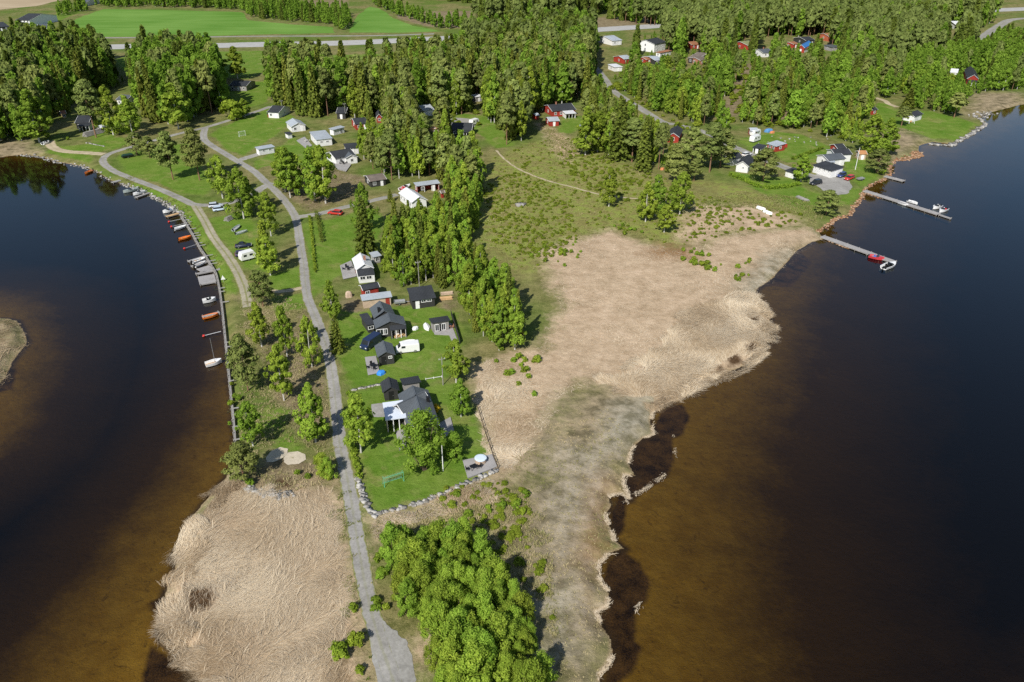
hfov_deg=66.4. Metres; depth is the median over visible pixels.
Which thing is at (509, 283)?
spruce tree
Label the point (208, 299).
motorboat
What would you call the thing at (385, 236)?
birch tree
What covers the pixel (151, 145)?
pine tree
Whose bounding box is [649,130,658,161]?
birch tree
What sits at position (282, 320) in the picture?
birch tree
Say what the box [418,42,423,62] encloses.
spruce tree
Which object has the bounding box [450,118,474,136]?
gravel yard
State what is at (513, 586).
young birch
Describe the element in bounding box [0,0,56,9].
field
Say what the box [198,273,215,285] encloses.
dock
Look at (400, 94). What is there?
birch tree
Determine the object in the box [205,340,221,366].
sailboat
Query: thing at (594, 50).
pine tree
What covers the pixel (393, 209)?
spruce tree
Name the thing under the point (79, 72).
spruce tree
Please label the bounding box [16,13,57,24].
cottage
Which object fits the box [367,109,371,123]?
spruce tree
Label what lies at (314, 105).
spruce tree
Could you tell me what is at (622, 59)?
cottage
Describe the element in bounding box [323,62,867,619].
heath scrub
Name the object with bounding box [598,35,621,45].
cottage
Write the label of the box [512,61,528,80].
pine tree
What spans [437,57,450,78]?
pine tree
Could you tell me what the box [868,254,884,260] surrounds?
motorboat
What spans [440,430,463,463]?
young birch
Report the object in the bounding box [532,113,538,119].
shed
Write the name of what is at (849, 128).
birch tree
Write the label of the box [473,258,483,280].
birch tree
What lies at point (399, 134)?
birch tree
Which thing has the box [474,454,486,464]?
hot tub
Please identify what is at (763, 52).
cottage
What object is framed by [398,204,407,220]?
spruce tree
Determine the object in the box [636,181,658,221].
birch tree
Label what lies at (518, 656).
young birch
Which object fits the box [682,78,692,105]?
young birch
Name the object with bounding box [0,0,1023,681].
ground
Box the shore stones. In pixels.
[20,111,997,220]
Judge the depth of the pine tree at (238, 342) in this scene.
149.79 m
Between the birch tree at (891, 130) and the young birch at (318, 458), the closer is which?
the young birch at (318, 458)
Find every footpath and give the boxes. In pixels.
[272,287,301,292]
[495,150,693,202]
[876,97,898,106]
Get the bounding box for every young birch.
[312,452,331,480]
[319,456,338,479]
[378,521,402,571]
[380,259,387,272]
[389,560,410,601]
[391,529,409,571]
[391,538,407,564]
[392,542,414,580]
[394,576,420,618]
[396,522,414,538]
[403,536,434,572]
[407,558,431,606]
[412,531,426,545]
[417,551,438,588]
[417,595,432,630]
[418,525,435,542]
[419,597,449,641]
[423,634,442,673]
[425,540,438,561]
[425,582,435,606]
[427,517,446,548]
[428,573,435,584]
[430,577,455,610]
[433,555,452,581]
[433,615,466,666]
[433,664,448,681]
[435,547,449,563]
[436,635,462,667]
[437,518,463,554]
[437,562,456,583]
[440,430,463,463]
[440,534,454,552]
[442,581,469,612]
[443,660,456,681]
[446,604,472,628]
[447,539,473,566]
[449,559,475,593]
[450,670,464,681]
[454,638,496,681]
[456,530,473,560]
[457,515,474,550]
[457,620,473,654]
[458,558,467,566]
[459,565,477,593]
[460,625,499,681]
[462,592,477,615]
[465,609,486,630]
[469,552,479,567]
[469,582,476,594]
[472,215,479,228]
[473,527,492,567]
[473,590,498,629]
[475,566,493,601]
[476,552,509,591]
[476,630,497,681]
[481,673,490,681]
[486,609,515,669]
[489,584,511,611]
[492,649,515,681]
[493,578,507,599]
[494,557,510,588]
[497,599,514,619]
[499,616,523,655]
[505,603,531,630]
[505,659,525,681]
[507,577,519,600]
[510,590,535,624]
[510,639,528,658]
[514,653,527,676]
[514,656,547,681]
[517,626,534,658]
[527,622,538,651]
[536,649,558,681]
[644,61,651,89]
[659,55,674,72]
[661,154,666,164]
[662,87,676,112]
[671,72,675,83]
[673,86,689,114]
[674,64,685,74]
[675,71,694,99]
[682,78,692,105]
[702,39,722,65]
[710,54,723,78]
[761,59,776,77]
[781,46,788,59]
[781,89,806,127]
[816,75,821,85]
[821,91,831,119]
[834,59,852,90]
[853,75,863,89]
[861,77,874,118]
[870,83,874,107]
[900,74,909,89]
[903,68,930,94]
[907,63,931,88]
[926,72,932,84]
[926,80,936,98]
[930,60,941,69]
[948,72,955,80]
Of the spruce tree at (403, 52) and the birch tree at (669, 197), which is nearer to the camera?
the birch tree at (669, 197)
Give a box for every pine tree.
[0,61,18,77]
[0,65,9,82]
[0,83,22,121]
[7,78,21,90]
[9,83,22,102]
[14,57,31,68]
[16,65,25,78]
[23,74,42,113]
[25,64,50,97]
[44,73,60,115]
[60,68,70,86]
[70,59,87,80]
[71,78,102,137]
[122,132,142,155]
[133,60,141,80]
[138,136,156,157]
[146,49,154,57]
[150,52,161,61]
[152,130,179,179]
[155,47,164,59]
[163,46,173,55]
[165,68,186,108]
[173,63,193,97]
[179,127,207,179]
[190,67,207,113]
[196,59,216,113]
[204,41,219,64]
[219,440,259,481]
[224,332,260,390]
[247,270,276,305]
[261,45,270,72]
[269,45,277,68]
[275,47,286,60]
[286,57,294,86]
[287,46,294,57]
[292,43,299,49]
[297,48,303,57]
[299,40,305,49]
[301,50,311,64]
[304,43,311,50]
[306,39,314,45]
[315,65,321,75]
[315,67,334,114]
[319,56,323,64]
[321,44,332,56]
[331,74,346,106]
[343,58,355,84]
[351,60,366,83]
[352,54,360,59]
[362,131,377,168]
[364,72,378,111]
[368,57,380,73]
[371,137,389,171]
[376,55,384,66]
[377,128,401,179]
[380,72,396,103]
[380,96,387,117]
[382,118,392,162]
[383,55,389,67]
[385,85,400,100]
[385,99,395,117]
[385,123,395,133]
[386,88,395,98]
[390,114,402,142]
[391,105,404,118]
[394,70,413,95]
[396,37,408,49]
[396,50,399,60]
[398,57,410,71]
[400,115,413,130]
[402,89,417,106]
[404,94,417,114]
[407,72,417,96]
[409,122,420,138]
[410,108,418,122]
[413,98,419,112]
[417,113,432,134]
[419,128,429,170]
[419,134,435,175]
[427,37,437,52]
[428,63,447,96]
[431,53,442,63]
[431,96,453,128]
[435,47,445,57]
[435,133,450,171]
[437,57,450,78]
[445,144,465,178]
[448,61,455,73]
[450,67,472,114]
[451,49,463,63]
[456,44,465,55]
[460,135,471,159]
[464,154,480,180]
[467,35,479,52]
[471,62,481,85]
[476,46,490,64]
[477,66,486,85]
[480,51,499,85]
[485,32,498,45]
[494,72,502,89]
[497,90,516,144]
[500,68,513,86]
[500,78,525,119]
[502,37,509,52]
[504,40,519,59]
[505,31,515,40]
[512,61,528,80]
[514,31,524,41]
[514,90,532,122]
[516,36,526,46]
[522,81,534,123]
[529,39,544,56]
[530,70,538,94]
[535,54,544,66]
[545,47,557,60]
[547,35,552,46]
[563,44,574,59]
[565,62,578,89]
[569,32,581,46]
[572,51,584,92]
[575,62,583,97]
[576,59,586,84]
[580,88,590,110]
[581,32,588,39]
[581,36,595,65]
[583,52,590,60]
[586,34,596,57]
[586,104,594,116]
[588,75,597,86]
[601,83,607,91]
[606,112,618,127]
[607,96,614,106]
[620,117,641,161]
[627,62,636,77]
[637,124,653,148]
[639,65,648,94]
[642,85,648,100]
[653,122,668,168]
[662,122,670,157]
[665,143,689,179]
[677,126,709,160]
[685,158,703,180]
[693,64,702,78]
[699,122,727,171]
[700,92,711,121]
[703,76,715,98]
[707,127,739,166]
[731,51,743,82]
[744,76,759,106]
[749,148,780,180]
[754,105,763,123]
[761,58,774,74]
[767,91,781,121]
[775,72,785,91]
[785,65,790,76]
[802,53,811,69]
[806,56,817,74]
[807,63,820,79]
[808,103,817,127]
[811,92,825,122]
[814,189,842,214]
[816,106,822,125]
[840,73,850,87]
[851,105,857,117]
[856,84,868,109]
[860,57,870,75]
[865,148,892,172]
[872,81,878,101]
[879,56,898,80]
[896,106,912,125]
[907,71,915,86]
[929,93,935,110]
[947,92,969,117]
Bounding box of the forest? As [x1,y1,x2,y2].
[0,0,1023,140]
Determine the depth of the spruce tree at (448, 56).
361.63 m
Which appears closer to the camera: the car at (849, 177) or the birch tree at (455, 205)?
the birch tree at (455, 205)
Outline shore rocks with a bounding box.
[816,151,924,249]
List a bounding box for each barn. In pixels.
[360,291,391,307]
[688,41,698,48]
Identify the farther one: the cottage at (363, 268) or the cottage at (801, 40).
the cottage at (801, 40)
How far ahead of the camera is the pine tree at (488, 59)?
364.35 m
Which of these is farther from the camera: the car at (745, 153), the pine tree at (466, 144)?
the car at (745, 153)
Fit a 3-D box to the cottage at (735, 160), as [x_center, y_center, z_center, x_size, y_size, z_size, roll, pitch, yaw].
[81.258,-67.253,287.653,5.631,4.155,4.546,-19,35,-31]
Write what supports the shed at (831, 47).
on the ground at (836, 494)
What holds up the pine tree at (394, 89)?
on the ground at (836, 494)
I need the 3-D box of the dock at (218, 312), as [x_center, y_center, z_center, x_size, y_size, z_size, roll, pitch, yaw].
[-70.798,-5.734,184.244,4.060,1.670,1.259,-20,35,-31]
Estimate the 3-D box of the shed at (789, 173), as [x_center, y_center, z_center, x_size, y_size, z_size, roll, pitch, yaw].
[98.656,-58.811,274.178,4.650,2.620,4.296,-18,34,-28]
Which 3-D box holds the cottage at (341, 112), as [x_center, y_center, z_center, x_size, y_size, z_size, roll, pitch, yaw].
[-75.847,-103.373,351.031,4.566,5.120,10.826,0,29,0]
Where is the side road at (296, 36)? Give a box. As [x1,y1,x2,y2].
[105,33,433,37]
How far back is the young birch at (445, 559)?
105.90 m
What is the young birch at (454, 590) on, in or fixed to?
on the ground at (836, 494)
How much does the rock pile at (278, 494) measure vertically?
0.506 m
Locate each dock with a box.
[135,192,149,197]
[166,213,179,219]
[187,255,208,264]
[191,260,207,269]
[195,268,219,277]
[197,265,212,274]
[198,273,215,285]
[202,311,219,320]
[820,235,896,265]
[863,190,940,217]
[884,175,905,183]
[938,214,951,221]
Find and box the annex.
[343,142,358,153]
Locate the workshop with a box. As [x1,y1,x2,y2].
[407,285,435,308]
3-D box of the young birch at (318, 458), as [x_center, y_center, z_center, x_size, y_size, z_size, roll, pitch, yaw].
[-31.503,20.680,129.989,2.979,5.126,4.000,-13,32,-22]
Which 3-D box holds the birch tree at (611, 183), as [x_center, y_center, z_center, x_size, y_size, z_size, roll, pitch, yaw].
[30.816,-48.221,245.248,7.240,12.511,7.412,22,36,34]
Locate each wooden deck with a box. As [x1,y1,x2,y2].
[297,137,311,147]
[333,162,350,171]
[340,261,356,279]
[365,356,378,374]
[394,330,406,338]
[396,429,405,450]
[434,323,456,340]
[440,417,453,436]
[463,454,496,478]
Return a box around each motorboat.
[41,140,49,144]
[123,187,139,193]
[133,189,146,195]
[163,207,174,213]
[202,296,215,303]
[398,184,409,190]
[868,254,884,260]
[880,261,895,269]
[933,204,942,209]
[939,207,949,212]
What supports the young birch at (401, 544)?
on the ground at (836, 494)
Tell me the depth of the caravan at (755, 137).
313.37 m
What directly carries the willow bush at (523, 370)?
on the ground at (836, 494)
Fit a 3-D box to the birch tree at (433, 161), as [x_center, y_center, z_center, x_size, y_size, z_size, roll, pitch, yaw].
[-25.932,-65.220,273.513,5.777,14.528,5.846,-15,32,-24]
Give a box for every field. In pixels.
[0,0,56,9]
[74,9,334,36]
[349,7,437,32]
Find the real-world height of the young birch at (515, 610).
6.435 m
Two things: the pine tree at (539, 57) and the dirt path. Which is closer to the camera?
the dirt path
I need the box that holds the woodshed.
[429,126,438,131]
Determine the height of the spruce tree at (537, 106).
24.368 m
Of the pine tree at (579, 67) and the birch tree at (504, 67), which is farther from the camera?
the pine tree at (579, 67)
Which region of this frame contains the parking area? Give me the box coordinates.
[810,174,851,194]
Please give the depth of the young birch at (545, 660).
93.87 m
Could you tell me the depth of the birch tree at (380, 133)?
271.21 m
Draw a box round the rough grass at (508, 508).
[122,124,825,681]
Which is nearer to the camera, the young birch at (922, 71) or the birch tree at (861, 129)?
the birch tree at (861, 129)
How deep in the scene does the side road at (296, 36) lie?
561.28 m
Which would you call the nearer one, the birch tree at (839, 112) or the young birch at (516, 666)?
the young birch at (516, 666)
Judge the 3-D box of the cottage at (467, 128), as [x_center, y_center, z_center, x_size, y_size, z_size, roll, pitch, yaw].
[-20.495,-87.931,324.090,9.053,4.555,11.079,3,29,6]
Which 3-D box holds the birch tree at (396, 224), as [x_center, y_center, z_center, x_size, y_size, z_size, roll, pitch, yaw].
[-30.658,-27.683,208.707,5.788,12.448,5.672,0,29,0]
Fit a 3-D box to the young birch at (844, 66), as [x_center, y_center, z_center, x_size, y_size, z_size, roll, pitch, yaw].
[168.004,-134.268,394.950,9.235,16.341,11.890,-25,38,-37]
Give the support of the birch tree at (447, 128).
on the ground at (836, 494)
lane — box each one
[98,106,270,206]
[199,127,401,681]
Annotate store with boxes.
[656,50,671,56]
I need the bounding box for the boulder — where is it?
[515,202,526,206]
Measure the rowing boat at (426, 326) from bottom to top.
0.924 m
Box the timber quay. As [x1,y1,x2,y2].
[180,215,239,440]
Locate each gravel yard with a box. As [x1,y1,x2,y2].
[370,620,415,681]
[371,403,384,416]
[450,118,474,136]
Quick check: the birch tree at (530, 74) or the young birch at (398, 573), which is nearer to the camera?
the young birch at (398, 573)
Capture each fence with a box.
[451,311,459,341]
[477,404,497,468]
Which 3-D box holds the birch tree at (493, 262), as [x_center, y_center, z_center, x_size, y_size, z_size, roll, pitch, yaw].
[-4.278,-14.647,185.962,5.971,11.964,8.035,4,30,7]
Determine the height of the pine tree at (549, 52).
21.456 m
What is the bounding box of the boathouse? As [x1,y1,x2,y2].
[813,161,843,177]
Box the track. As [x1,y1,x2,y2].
[191,205,252,307]
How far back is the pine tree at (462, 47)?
392.81 m
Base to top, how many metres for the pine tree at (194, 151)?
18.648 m
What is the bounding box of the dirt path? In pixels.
[45,141,105,155]
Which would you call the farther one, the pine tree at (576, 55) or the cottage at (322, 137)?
the pine tree at (576, 55)
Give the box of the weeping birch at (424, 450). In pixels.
[394,407,448,474]
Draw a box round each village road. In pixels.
[596,67,815,176]
[979,18,1023,39]
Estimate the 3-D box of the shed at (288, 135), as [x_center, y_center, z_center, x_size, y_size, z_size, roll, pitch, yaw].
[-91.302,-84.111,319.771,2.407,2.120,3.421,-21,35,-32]
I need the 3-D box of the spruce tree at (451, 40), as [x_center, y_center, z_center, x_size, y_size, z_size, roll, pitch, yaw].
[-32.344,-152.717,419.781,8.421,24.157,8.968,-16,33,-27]
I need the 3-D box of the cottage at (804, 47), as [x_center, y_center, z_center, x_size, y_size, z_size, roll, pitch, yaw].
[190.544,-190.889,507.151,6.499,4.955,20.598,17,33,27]
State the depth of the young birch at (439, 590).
101.58 m
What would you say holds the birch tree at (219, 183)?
on the ground at (836, 494)
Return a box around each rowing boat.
[173,225,185,230]
[177,235,190,240]
[191,257,205,263]
[193,260,205,268]
[202,313,218,319]
[231,224,239,230]
[234,230,247,234]
[423,322,430,330]
[763,209,771,214]
[906,200,917,204]
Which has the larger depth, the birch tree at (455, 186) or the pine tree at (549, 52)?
the pine tree at (549, 52)
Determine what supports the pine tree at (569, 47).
on the ground at (836, 494)
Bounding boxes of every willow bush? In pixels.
[218,99,246,120]
[245,478,254,484]
[304,472,311,478]
[328,640,349,660]
[345,630,364,647]
[348,602,358,612]
[355,663,365,675]
[370,595,381,604]
[370,604,376,611]
[372,556,379,562]
[375,569,384,579]
[375,603,380,610]
[377,566,388,576]
[382,602,389,609]
[433,404,440,412]
[447,499,455,507]
[453,490,460,497]
[463,509,472,517]
[496,500,505,509]
[503,369,510,375]
[511,499,520,509]
[515,352,522,358]
[519,507,525,515]
[520,366,526,372]
[521,489,530,497]
[532,355,541,362]
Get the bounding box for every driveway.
[238,153,259,160]
[298,193,398,217]
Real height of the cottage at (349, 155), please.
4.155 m
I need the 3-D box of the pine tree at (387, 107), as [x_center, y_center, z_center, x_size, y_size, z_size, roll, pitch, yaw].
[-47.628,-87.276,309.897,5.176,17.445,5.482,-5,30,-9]
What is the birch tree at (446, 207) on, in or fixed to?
on the ground at (836, 494)
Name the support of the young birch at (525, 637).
on the ground at (836, 494)
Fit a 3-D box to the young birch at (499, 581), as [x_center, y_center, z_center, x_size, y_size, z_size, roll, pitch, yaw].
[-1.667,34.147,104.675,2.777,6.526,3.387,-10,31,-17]
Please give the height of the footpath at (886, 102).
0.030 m
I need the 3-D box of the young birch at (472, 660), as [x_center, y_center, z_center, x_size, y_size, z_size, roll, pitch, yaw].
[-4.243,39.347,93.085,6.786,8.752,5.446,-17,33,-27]
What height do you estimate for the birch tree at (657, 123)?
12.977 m
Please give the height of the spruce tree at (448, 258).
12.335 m
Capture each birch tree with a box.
[15,88,53,142]
[87,85,125,134]
[112,95,142,137]
[130,75,142,107]
[160,82,191,128]
[204,154,234,198]
[222,46,245,78]
[223,166,260,218]
[234,401,264,445]
[236,179,258,202]
[237,98,250,117]
[245,302,271,346]
[253,236,280,274]
[255,219,274,255]
[256,191,279,235]
[263,343,293,400]
[270,146,300,197]
[270,147,285,191]
[271,305,295,356]
[281,152,306,194]
[284,145,334,200]
[292,382,329,442]
[294,315,323,367]
[304,144,336,203]
[319,279,341,317]
[340,392,375,452]
[346,78,359,117]
[349,181,379,224]
[356,122,364,159]
[361,122,371,161]
[368,117,376,161]
[369,64,379,109]
[375,123,389,171]
[378,130,388,172]
[380,64,390,95]
[380,227,389,256]
[381,218,388,236]
[381,220,393,242]
[382,234,404,279]
[388,230,404,268]
[391,133,406,178]
[391,215,405,243]
[391,253,412,286]
[397,130,401,142]
[398,86,403,109]
[399,238,404,271]
[400,216,404,237]
[401,218,410,243]
[402,249,419,283]
[404,133,414,175]
[404,227,422,265]
[408,207,417,227]
[410,136,425,173]
[414,198,422,214]
[417,115,427,128]
[418,239,433,280]
[422,214,427,222]
[422,221,428,235]
[424,216,435,239]
[426,225,439,250]
[426,240,436,277]
[428,134,436,168]
[428,191,441,208]
[428,198,439,214]
[430,233,445,265]
[431,214,438,233]
[435,196,444,213]
[437,215,442,227]
[438,109,450,132]
[438,222,446,249]
[439,206,445,221]
[439,238,462,283]
[442,71,452,110]
[442,155,458,188]
[442,338,470,382]
[443,213,447,225]
[444,201,448,214]
[444,224,457,263]
[444,235,452,263]
[445,126,455,142]
[446,164,455,186]
[448,67,460,98]
[448,74,463,114]
[448,378,470,416]
[450,181,458,193]
[451,189,455,201]
[452,202,459,216]
[452,223,460,245]
[453,168,462,188]
[453,208,462,222]
[453,212,458,228]
[454,262,475,313]
[455,129,463,148]
[455,188,461,205]
[455,259,478,309]
[456,173,465,189]
[457,222,465,240]
[457,257,465,293]
[459,162,469,187]
[459,205,470,225]
[459,228,465,248]
[459,231,473,261]
[462,201,469,219]
[462,219,472,250]
[462,242,470,260]
[464,177,469,194]
[464,289,484,327]
[465,209,474,236]
[467,275,490,313]
[468,173,483,201]
[468,181,478,216]
[468,195,475,219]
[468,257,476,285]
[469,130,482,156]
[471,177,482,209]
[472,148,486,185]
[472,244,488,270]
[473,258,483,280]
[476,266,498,296]
[476,297,488,335]
[479,271,496,301]
[480,66,491,103]
[480,68,491,119]
[480,289,497,341]
[482,80,498,115]
[482,256,503,286]
[485,71,499,121]
[485,301,510,350]
[490,297,512,340]
[494,288,509,320]
[495,262,514,291]
[502,64,506,74]
[502,283,508,303]
[502,296,526,349]
[507,288,523,314]
[515,100,527,140]
[519,78,532,123]
[524,65,538,105]
[536,71,550,110]
[573,105,600,154]
[587,110,608,151]
[596,168,619,206]
[597,92,603,108]
[603,106,614,141]
[604,120,612,154]
[627,101,634,116]
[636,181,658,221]
[648,174,666,215]
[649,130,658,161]
[652,117,654,134]
[652,119,660,147]
[653,204,677,232]
[662,178,683,210]
[669,171,694,213]
[673,98,679,113]
[688,95,698,120]
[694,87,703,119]
[708,90,714,117]
[708,97,713,116]
[715,97,722,121]
[715,101,726,124]
[721,107,730,127]
[740,101,747,121]
[745,101,749,120]
[749,100,757,120]
[764,94,772,121]
[777,105,782,119]
[791,154,813,181]
[794,93,807,125]
[800,101,809,123]
[821,99,837,136]
[830,102,845,131]
[840,114,848,134]
[844,121,851,140]
[848,113,900,153]
[851,102,861,129]
[851,120,857,142]
[857,120,863,134]
[872,117,899,150]
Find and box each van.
[360,331,381,350]
[395,340,419,353]
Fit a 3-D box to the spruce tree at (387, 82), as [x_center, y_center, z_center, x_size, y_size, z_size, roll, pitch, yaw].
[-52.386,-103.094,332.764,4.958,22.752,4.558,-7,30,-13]
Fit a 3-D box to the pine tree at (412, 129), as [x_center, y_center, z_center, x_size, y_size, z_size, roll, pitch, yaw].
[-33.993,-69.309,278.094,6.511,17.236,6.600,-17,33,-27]
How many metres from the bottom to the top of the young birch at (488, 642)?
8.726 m
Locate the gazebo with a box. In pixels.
[855,150,867,159]
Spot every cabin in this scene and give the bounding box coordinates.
[358,282,379,293]
[544,116,559,125]
[737,40,748,49]
[820,33,833,41]
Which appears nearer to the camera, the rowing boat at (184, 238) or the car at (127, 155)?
the rowing boat at (184, 238)
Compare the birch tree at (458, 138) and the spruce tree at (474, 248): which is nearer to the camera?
the spruce tree at (474, 248)
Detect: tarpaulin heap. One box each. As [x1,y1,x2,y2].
[345,291,352,297]
[376,370,385,375]
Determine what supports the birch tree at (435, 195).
on the ground at (836, 494)
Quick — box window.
[441,323,445,330]
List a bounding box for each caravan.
[238,248,255,260]
[469,118,478,124]
[749,134,760,141]
[750,129,760,134]
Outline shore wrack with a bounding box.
[592,392,686,679]
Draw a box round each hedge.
[308,215,316,271]
[314,211,323,241]
[347,394,362,479]
[729,172,801,188]
[791,146,823,159]
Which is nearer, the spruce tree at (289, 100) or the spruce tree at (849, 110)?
the spruce tree at (849, 110)
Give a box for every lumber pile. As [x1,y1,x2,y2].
[439,296,451,300]
[440,291,452,295]
[796,195,809,200]
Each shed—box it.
[59,110,66,117]
[284,131,292,138]
[369,251,381,263]
[380,377,399,400]
[400,376,420,390]
[413,180,439,191]
[471,94,481,101]
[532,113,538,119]
[641,57,650,62]
[643,56,659,64]
[748,127,758,135]
[784,167,801,178]
[787,41,797,47]
[824,44,836,50]
[830,143,845,148]
[869,106,877,114]
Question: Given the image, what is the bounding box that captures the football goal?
[382,472,403,487]
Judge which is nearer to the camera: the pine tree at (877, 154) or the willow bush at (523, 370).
the willow bush at (523, 370)
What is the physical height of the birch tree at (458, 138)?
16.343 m
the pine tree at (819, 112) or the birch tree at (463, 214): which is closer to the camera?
the birch tree at (463, 214)
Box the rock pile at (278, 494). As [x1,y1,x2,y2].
[244,485,294,500]
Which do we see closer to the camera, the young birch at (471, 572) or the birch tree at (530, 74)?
the young birch at (471, 572)
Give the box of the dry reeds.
[0,227,824,681]
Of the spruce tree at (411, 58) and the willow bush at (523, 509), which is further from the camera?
the spruce tree at (411, 58)
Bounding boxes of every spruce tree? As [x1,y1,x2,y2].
[0,76,12,132]
[18,79,32,112]
[50,62,70,112]
[54,60,70,99]
[72,50,91,95]
[127,57,131,82]
[135,66,148,117]
[140,57,144,78]
[142,64,162,122]
[193,58,211,110]
[271,51,284,105]
[280,55,294,105]
[285,69,294,109]
[294,59,308,115]
[306,63,323,117]
[314,44,319,64]
[328,70,336,109]
[328,314,347,355]
[337,43,343,57]
[350,64,359,117]
[353,196,378,256]
[356,61,372,117]
[365,90,373,121]
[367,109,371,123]
[369,38,374,54]
[377,61,384,110]
[385,71,389,91]
[386,189,392,202]
[388,96,392,119]
[389,224,395,269]
[390,199,400,231]
[392,63,397,82]
[393,52,398,68]
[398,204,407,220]
[399,124,409,169]
[401,48,405,56]
[405,239,409,251]
[406,113,410,132]
[406,200,409,217]
[407,86,411,95]
[409,50,413,70]
[411,99,415,107]
[413,38,416,51]
[413,246,422,282]
[415,125,425,173]
[416,213,423,240]
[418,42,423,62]
[425,57,433,105]
[431,62,441,111]
[433,242,440,282]
[435,133,443,179]
[436,249,447,288]
[442,144,449,188]
[443,187,452,208]
[445,173,451,200]
[445,235,454,278]
[446,50,451,62]
[446,206,454,230]
[449,33,454,44]
[455,246,462,284]
[456,58,461,104]
[457,48,461,64]
[460,66,473,111]
[462,186,472,227]
[465,48,473,94]
[469,47,478,93]
[471,141,476,151]
[471,291,479,332]
[472,42,477,53]
[472,242,476,262]
[492,40,496,50]
[492,54,497,72]
[494,80,505,129]
[499,57,504,71]
[504,84,516,139]
[505,266,512,305]
[509,49,513,63]
[516,69,524,125]
[516,289,523,342]
[517,38,521,47]
[531,56,540,110]
[537,62,540,78]
[541,56,548,104]
[551,42,556,53]
[551,63,560,102]
[558,51,562,65]
[559,34,562,46]
[562,55,573,101]
[568,51,575,98]
[580,56,591,98]
[588,87,594,104]
[595,76,598,99]
[601,97,607,136]
[602,87,606,99]
[603,98,633,160]
[607,88,611,102]
[614,99,617,112]
[627,73,631,92]
[630,130,636,152]
[631,62,634,84]
[632,116,652,172]
[637,72,641,95]
[648,67,655,105]
[649,116,652,150]
[664,136,673,172]
[677,91,683,119]
[713,84,720,113]
[751,58,755,74]
[756,79,761,105]
[761,76,775,115]
[762,87,770,115]
[779,79,785,113]
[781,80,787,115]
[786,66,792,102]
[794,74,800,89]
[806,64,814,85]
[842,92,853,125]
[899,87,914,108]
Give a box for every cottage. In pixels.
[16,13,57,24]
[75,115,96,130]
[85,0,99,5]
[115,94,133,103]
[229,80,255,90]
[267,105,289,117]
[286,118,305,131]
[309,130,331,145]
[326,148,357,163]
[336,105,349,118]
[351,117,366,129]
[352,252,374,282]
[359,301,406,338]
[364,173,386,186]
[376,109,381,122]
[383,385,439,438]
[399,187,426,207]
[418,104,434,115]
[452,122,474,135]
[543,102,576,118]
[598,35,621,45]
[613,55,628,63]
[640,37,665,51]
[669,125,682,142]
[688,50,706,62]
[691,56,705,64]
[723,152,742,165]
[755,47,769,56]
[766,140,786,151]
[793,36,814,44]
[800,41,810,52]
[816,148,852,165]
[902,110,922,121]
[950,68,958,73]
[951,21,957,28]
[963,67,978,86]
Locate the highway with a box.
[110,7,1023,48]
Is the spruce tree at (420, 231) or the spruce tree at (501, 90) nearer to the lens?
the spruce tree at (420, 231)
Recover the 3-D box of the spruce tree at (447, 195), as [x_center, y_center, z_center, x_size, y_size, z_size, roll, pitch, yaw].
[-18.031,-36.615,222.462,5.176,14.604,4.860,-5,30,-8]
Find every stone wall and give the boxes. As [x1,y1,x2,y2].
[351,383,380,390]
[354,468,498,518]
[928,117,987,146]
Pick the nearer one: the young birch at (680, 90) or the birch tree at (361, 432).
the birch tree at (361, 432)
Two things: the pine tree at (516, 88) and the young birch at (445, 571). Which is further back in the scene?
the pine tree at (516, 88)
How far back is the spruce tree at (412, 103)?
302.40 m
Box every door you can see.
[381,356,385,364]
[389,391,393,399]
[415,301,419,308]
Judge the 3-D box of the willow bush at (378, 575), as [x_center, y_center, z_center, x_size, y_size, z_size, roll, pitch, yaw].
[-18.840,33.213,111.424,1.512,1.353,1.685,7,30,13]
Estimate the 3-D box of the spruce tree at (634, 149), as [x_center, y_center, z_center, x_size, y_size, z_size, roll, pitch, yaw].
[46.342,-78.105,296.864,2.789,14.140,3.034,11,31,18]
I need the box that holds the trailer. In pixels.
[394,299,408,305]
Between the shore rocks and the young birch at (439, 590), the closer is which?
the young birch at (439, 590)
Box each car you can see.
[121,153,133,157]
[208,202,222,207]
[212,205,224,211]
[235,241,251,248]
[327,209,342,215]
[741,151,751,155]
[809,178,822,185]
[836,171,846,177]
[844,174,854,180]
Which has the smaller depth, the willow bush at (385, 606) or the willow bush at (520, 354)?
the willow bush at (385, 606)
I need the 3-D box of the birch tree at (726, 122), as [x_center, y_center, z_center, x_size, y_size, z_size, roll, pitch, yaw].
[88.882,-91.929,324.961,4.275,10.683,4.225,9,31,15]
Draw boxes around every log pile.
[82,128,104,136]
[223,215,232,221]
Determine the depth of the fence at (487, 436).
140.36 m
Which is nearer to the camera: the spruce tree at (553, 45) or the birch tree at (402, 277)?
the birch tree at (402, 277)
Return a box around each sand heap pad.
[266,447,287,461]
[284,451,305,464]
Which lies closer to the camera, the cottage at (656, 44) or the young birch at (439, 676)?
the young birch at (439, 676)
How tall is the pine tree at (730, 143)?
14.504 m
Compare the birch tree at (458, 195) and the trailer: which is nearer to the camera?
the trailer
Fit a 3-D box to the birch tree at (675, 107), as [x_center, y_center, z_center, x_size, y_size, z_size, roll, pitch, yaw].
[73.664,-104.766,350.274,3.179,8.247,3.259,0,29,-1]
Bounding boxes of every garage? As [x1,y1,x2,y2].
[0,22,8,30]
[255,144,274,154]
[328,125,343,134]
[374,340,395,365]
[608,64,622,71]
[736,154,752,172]
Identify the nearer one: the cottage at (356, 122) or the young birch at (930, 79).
the cottage at (356, 122)
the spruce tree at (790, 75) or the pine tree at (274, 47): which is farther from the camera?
the pine tree at (274, 47)

